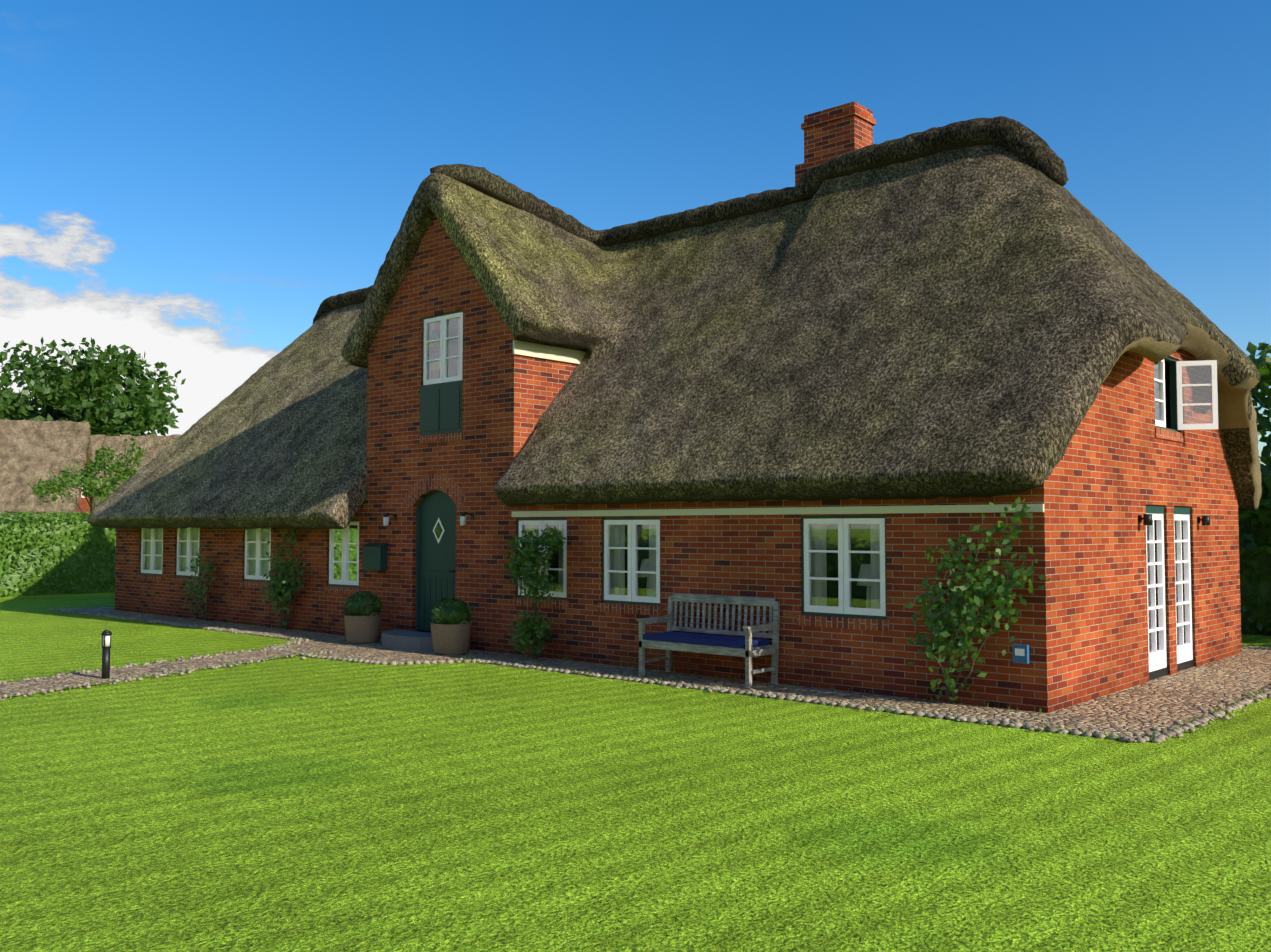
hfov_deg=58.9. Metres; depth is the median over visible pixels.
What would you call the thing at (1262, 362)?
tree
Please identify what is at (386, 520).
lantern wall
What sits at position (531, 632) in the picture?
climbing plant
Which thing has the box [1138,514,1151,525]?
gable lamp
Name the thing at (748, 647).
garden bench
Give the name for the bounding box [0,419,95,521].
neighbour thatch roof
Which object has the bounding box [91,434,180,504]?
thatch roof
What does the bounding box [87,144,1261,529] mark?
thatch roof
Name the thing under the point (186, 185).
sky
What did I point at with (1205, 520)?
gable lamp
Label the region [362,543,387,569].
mailbox
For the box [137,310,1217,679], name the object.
windows and doors
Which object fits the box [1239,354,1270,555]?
tree
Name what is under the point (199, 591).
climbing plant
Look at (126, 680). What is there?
edging stones
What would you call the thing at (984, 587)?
climber plant
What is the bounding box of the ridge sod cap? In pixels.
[313,116,1068,323]
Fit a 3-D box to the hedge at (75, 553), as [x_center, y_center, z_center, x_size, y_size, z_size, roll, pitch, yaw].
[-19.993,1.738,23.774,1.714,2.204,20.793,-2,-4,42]
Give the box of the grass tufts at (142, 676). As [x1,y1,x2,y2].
[2,650,317,698]
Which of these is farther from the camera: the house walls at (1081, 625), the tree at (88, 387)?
the tree at (88, 387)
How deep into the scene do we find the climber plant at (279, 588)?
18.49 m
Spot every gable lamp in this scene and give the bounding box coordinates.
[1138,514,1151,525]
[1197,516,1209,525]
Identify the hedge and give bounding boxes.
[0,510,115,596]
[1238,502,1270,635]
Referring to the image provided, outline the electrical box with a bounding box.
[1012,644,1029,663]
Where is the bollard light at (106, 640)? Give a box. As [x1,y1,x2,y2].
[101,630,111,678]
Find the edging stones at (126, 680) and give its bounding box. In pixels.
[0,650,332,700]
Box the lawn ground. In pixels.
[0,592,1270,951]
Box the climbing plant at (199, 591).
[181,544,217,620]
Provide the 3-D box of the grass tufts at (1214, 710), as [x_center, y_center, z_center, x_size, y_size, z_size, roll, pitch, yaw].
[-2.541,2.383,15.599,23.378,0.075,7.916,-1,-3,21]
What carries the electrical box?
attached to the house walls at (1081, 625)
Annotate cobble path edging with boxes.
[49,608,1270,742]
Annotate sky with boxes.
[0,0,1270,464]
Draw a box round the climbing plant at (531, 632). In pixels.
[503,526,565,658]
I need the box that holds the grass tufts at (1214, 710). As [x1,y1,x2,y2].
[59,608,1268,741]
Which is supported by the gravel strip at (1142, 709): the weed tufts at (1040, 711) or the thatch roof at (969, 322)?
the weed tufts at (1040, 711)
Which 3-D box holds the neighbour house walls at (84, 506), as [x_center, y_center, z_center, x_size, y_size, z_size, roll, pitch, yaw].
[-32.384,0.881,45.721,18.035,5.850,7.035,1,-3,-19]
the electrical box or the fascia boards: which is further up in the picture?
the fascia boards
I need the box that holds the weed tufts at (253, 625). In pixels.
[129,611,341,634]
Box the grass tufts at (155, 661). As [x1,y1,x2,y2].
[13,645,277,681]
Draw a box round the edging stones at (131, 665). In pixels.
[0,645,282,683]
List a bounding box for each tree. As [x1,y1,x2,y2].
[0,337,185,435]
[27,438,146,512]
[1238,341,1270,527]
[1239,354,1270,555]
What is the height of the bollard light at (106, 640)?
0.555 m
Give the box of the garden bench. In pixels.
[636,593,779,688]
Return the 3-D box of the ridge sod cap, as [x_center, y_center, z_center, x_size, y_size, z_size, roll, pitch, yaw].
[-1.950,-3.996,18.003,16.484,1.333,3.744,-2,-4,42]
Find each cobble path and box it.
[0,647,315,697]
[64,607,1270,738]
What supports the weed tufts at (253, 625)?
on the gravel strip at (1142, 709)
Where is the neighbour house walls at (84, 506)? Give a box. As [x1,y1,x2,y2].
[77,460,89,516]
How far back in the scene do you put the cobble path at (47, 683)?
13.20 m
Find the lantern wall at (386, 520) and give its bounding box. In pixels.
[382,513,396,526]
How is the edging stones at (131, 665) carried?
on the lawn ground
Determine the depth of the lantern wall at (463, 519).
15.57 m
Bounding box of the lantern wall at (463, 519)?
[459,511,473,526]
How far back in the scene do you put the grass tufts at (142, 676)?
12.85 m
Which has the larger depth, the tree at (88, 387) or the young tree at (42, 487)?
the tree at (88, 387)
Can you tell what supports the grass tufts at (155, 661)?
on the lawn ground
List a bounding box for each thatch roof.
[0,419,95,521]
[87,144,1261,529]
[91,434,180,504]
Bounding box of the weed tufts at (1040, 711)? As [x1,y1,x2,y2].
[497,651,1041,712]
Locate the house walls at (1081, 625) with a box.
[115,101,1241,712]
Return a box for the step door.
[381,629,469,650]
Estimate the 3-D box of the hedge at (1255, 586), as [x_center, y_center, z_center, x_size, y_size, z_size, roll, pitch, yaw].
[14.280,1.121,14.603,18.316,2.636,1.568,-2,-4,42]
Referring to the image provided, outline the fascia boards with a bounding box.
[512,340,1043,516]
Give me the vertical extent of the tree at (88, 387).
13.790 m
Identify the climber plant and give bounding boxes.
[257,528,305,629]
[905,497,1050,704]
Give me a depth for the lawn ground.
6.61 m

